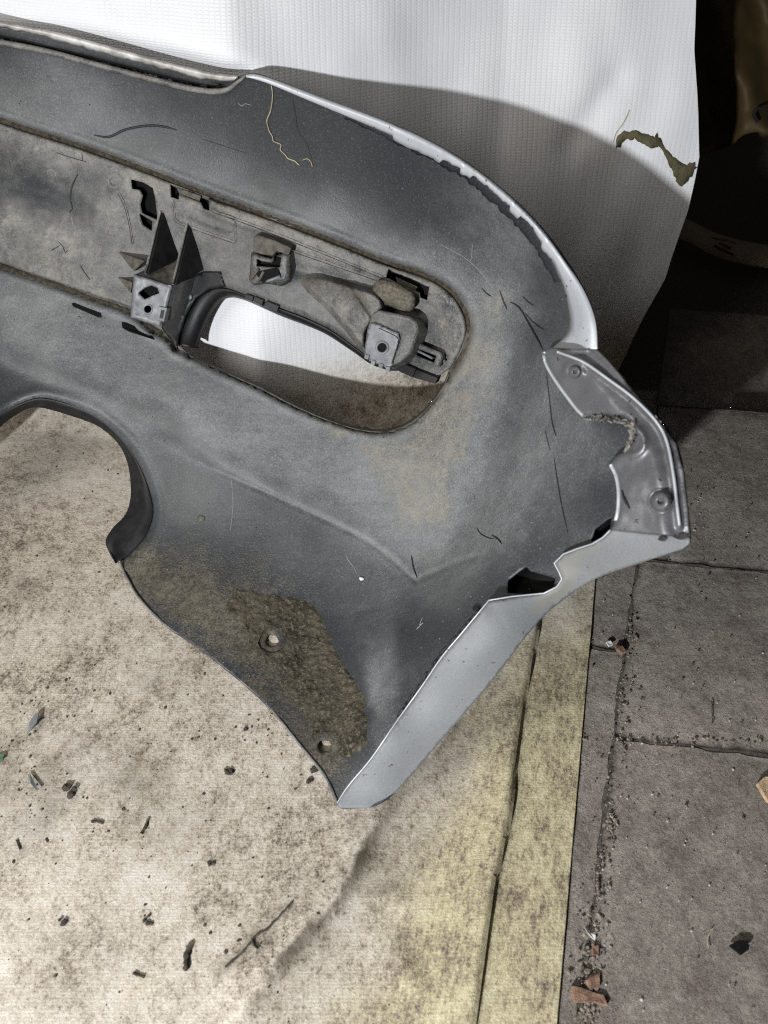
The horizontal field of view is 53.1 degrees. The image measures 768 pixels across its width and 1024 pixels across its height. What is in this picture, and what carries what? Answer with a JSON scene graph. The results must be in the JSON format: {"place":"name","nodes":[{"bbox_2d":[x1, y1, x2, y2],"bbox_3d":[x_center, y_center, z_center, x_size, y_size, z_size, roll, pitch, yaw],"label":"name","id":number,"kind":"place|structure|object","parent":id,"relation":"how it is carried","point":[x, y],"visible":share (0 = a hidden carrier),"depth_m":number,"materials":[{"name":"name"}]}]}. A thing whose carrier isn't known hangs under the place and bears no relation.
{"place":"outdoors","nodes":[
{"label":"outdoors","id":0,"kind":"place"},
{"bbox_2d":[557,132,767,1023],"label":"ground","id":1,"kind":"structure","parent":0,"point":[697,350],"depth_m":0.98,"materials":[{"name":"concrete"}]},
{"bbox_2d":[0,0,698,1023],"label":"tarpaulin","id":2,"kind":"object","parent":1,"relation":"on","point":[442,872],"visible":0.5,"depth_m":0.96,"materials":[{"name":"white plastic"}]},
{"bbox_2d":[27,712,38,732],"bbox_3d":[-0.430,0.258,0.940,0.010,0.005,0.026,0,48,0],"label":"paint flake","id":3,"kind":"object","parent":2,"relation":"on","point":[33,722],"visible":1,"depth_m":0.94,"materials":[{"name":"grey paint"}]},
{"bbox_2d":[28,774,38,790],"bbox_3d":[-0.408,0.314,0.892,0.004,0.005,0.026,-34,56,-27],"label":"paint flake","id":4,"kind":"object","parent":2,"relation":"on","point":[32,782],"visible":1,"depth_m":0.89,"materials":[{"name":"grey paint"}]},
{"bbox_2d":[58,918,67,926],"bbox_3d":[-0.333,0.425,0.795,0.010,0.004,0.009,0,48,0],"label":"soil clod","id":5,"kind":"object","parent":2,"relation":"on","point":[63,922],"visible":1,"depth_m":0.80,"materials":[{"name":"soil"}]},
{"bbox_2d":[61,783,76,798],"bbox_3d":[-0.363,0.321,0.888,0.014,0.007,0.021,-35,57,-27],"label":"soil clod","id":6,"kind":"object","parent":2,"relation":"on","point":[66,787],"visible":1,"depth_m":0.89,"materials":[{"name":"soil"}]},
{"bbox_2d":[91,820,103,823],"bbox_3d":[-0.323,0.349,0.866,0.014,0.003,0.005,0,48,0],"label":"twig","id":7,"kind":"object","parent":2,"relation":"on","point":[95,821],"visible":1,"depth_m":0.86,"materials":[{"name":"wood"}]},
{"bbox_2d":[132,971,144,978],"bbox_3d":[-0.244,0.461,0.765,0.012,0.003,0.006,0,48,0],"label":"twig","id":8,"kind":"object","parent":2,"relation":"on","point":[137,974],"visible":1,"depth_m":0.76,"materials":[{"name":"wood"}]},
{"bbox_2d":[140,818,148,833],"bbox_3d":[-0.269,0.353,0.863,0.008,0.004,0.017,0,48,0],"label":"twig","id":9,"kind":"object","parent":2,"relation":"on","point":[144,827],"visible":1,"depth_m":0.86,"materials":[{"name":"wood"}]},
{"bbox_2d":[142,914,152,925],"bbox_3d":[-0.246,0.425,0.798,0.009,0.004,0.012,-24,52,-20],"label":"soil clod","id":10,"kind":"object","parent":2,"relation":"on","point":[147,922],"visible":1,"depth_m":0.80,"materials":[{"name":"soil"}]},
{"bbox_2d":[182,945,192,970],"bbox_3d":[-0.198,0.449,0.773,0.008,0.008,0.023,0,48,0],"label":"bark flake","id":11,"kind":"object","parent":2,"relation":"on","point":[186,954],"visible":1,"depth_m":0.77,"materials":[{"name":"wood"}]},
{"bbox_2d":[0,450,388,1022],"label":"soil crumbs","id":12,"kind":"object","parent":2,"relation":"on","point":[123,808],"visible":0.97,"depth_m":0.89,"materials":[{"name":"soil"}]},
{"bbox_2d":[207,861,214,866],"bbox_3d":[-0.188,0.383,0.836,0.010,0.003,0.006,0,48,0],"label":"soil clod","id":13,"kind":"object","parent":2,"relation":"on","point":[209,863],"visible":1,"depth_m":0.84,"materials":[{"name":"brown soil"}]},
{"bbox_2d":[224,768,232,774],"bbox_3d":[-0.183,0.306,0.904,0.011,0.007,0.010,-8,48,-7],"label":"soil clod","id":14,"kind":"object","parent":2,"relation":"on","point":[228,772],"visible":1,"depth_m":0.90,"materials":[{"name":"brown soil"}]},
{"bbox_2d":[225,902,291,967],"bbox_3d":[-0.127,0.430,0.782,0.085,0.006,0.005,-34,56,-27],"label":"twig","id":15,"kind":"object","parent":2,"relation":"on","point":[258,933],"visible":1,"depth_m":0.78,"materials":[{"name":"wood"}]},
{"bbox_2d":[306,778,312,783],"bbox_3d":[-0.087,0.314,0.897,0.009,0.004,0.008,0,48,0],"label":"soil clod","id":16,"kind":"object","parent":2,"relation":"on","point":[309,780],"visible":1,"depth_m":0.90,"materials":[{"name":"brown soil"}]},
{"bbox_2d":[310,766,317,772],"bbox_3d":[-0.083,0.304,0.907,0.010,0.006,0.008,0,48,0],"label":"soil clod","id":17,"kind":"object","parent":2,"relation":"on","point":[313,769],"visible":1,"depth_m":0.91,"materials":[{"name":"brown soil"}]},
{"bbox_2d":[0,21,690,808],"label":"car bumper","id":18,"kind":"object","parent":2,"relation":"on","point":[498,499],"visible":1,"depth_m":1.05,"materials":[{"name":"plastic"}]},
{"bbox_2d":[266,85,299,165],"bbox_3d":[-0.134,-0.508,1.009,0.049,0.094,0.004,25,53,21],"label":"straw strand","id":19,"kind":"object","parent":18,"relation":"hanging from","point":[271,133],"visible":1,"depth_m":1.02},
{"bbox_2d":[595,308,603,318],"bbox_3d":[0.375,-0.344,1.338,0.013,0.024,0.009,0,48,0],"label":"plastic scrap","id":20,"kind":"object","parent":2,"relation":"on","point":[598,313],"visible":0.86,"depth_m":1.33,"materials":[{"name":"grey plastic"}]},
{"bbox_2d":[571,986,606,1005],"bbox_3d":[0.202,0.477,0.756,0.033,0.013,0.014,4,48,4],"label":"brick fragment","id":21,"kind":"object","parent":1,"relation":"on","point":[580,995],"visible":1,"depth_m":0.75,"materials":[{"name":"brick"}]},
{"bbox_2d":[584,927,594,939],"bbox_3d":[0.212,0.433,0.789,0.010,0.004,0.013,0,48,0],"label":"paper scrap","id":22,"kind":"object","parent":1,"relation":"on","point":[592,936],"visible":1,"depth_m":0.79,"materials":[{"name":"white paper"}]},
{"bbox_2d":[585,973,599,989],"bbox_3d":[0.207,0.467,0.764,0.015,0.013,0.013,0,48,0],"label":"brick fragment","id":23,"kind":"object","parent":1,"relation":"on","point":[592,981],"visible":1,"depth_m":0.76,"materials":[{"name":"brick"}]},
{"bbox_2d":[591,945,598,955],"bbox_3d":[0.215,0.447,0.782,0.007,0.013,0.009,0,48,0],"label":"brick fragment","id":24,"kind":"object","parent":1,"relation":"on","point":[595,950],"visible":1,"depth_m":0.78,"materials":[{"name":"brick"}]},
{"bbox_2d":[615,645,625,654],"bbox_3d":[0.312,0.182,1.016,0.010,0.010,0.014,-18,51,-16],"label":"brick fragment","id":25,"kind":"object","parent":1,"relation":"on","point":[620,650],"visible":1,"depth_m":1.01,"materials":[{"name":"orange brick"}]},
{"bbox_2d":[546,400,759,1019],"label":"paving crumbs","id":26,"kind":"object","parent":1,"relation":"on","point":[601,756],"visible":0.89,"depth_m":0.93,"materials":[{"name":"soil"}]},
{"bbox_2d":[562,587,766,1023],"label":"joint grit","id":27,"kind":"object","parent":1,"relation":"on","point":[583,952],"visible":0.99,"depth_m":0.83,"materials":[{"name":"grey soil"}]},
{"bbox_2d":[580,437,766,1017],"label":"paving grit","id":28,"kind":"object","parent":1,"relation":"on","point":[641,999],"visible":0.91,"depth_m":0.89,"materials":[{"name":"grey gravel"}]},
{"bbox_2d":[707,928,712,948],"bbox_3d":[0.335,0.437,0.787,0.010,0.002,0.019,0,48,0],"label":"twig","id":29,"kind":"object","parent":1,"relation":"on","point":[708,935],"visible":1,"depth_m":0.79,"materials":[{"name":"beige wood"}]},
{"bbox_2d":[678,218,767,268],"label":"webbing strap","id":30,"kind":"object","parent":1,"relation":"on","point":[722,246],"visible":0.9,"depth_m":1.64,"materials":[{"name":"brown fabric"}]},
{"bbox_2d":[729,940,749,955],"bbox_3d":[0.362,0.441,0.779,0.018,0.007,0.012,-22,52,-19],"label":"plastic shard","id":31,"kind":"object","parent":1,"relation":"on","point":[740,947],"visible":1,"depth_m":0.78,"materials":[{"name":"black plastic"}]},
{"bbox_2d":[756,777,767,802],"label":"wood chip","id":32,"kind":"object","parent":1,"relation":"on","point":[762,785],"visible":1,"depth_m":0.89,"materials":[{"name":"beige wood"}]},
{"bbox_2d":[695,0,767,155],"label":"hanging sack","id":33,"kind":"object","parent":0,"point":[731,50],"visible":0.94,"depth_m":1.52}
]}

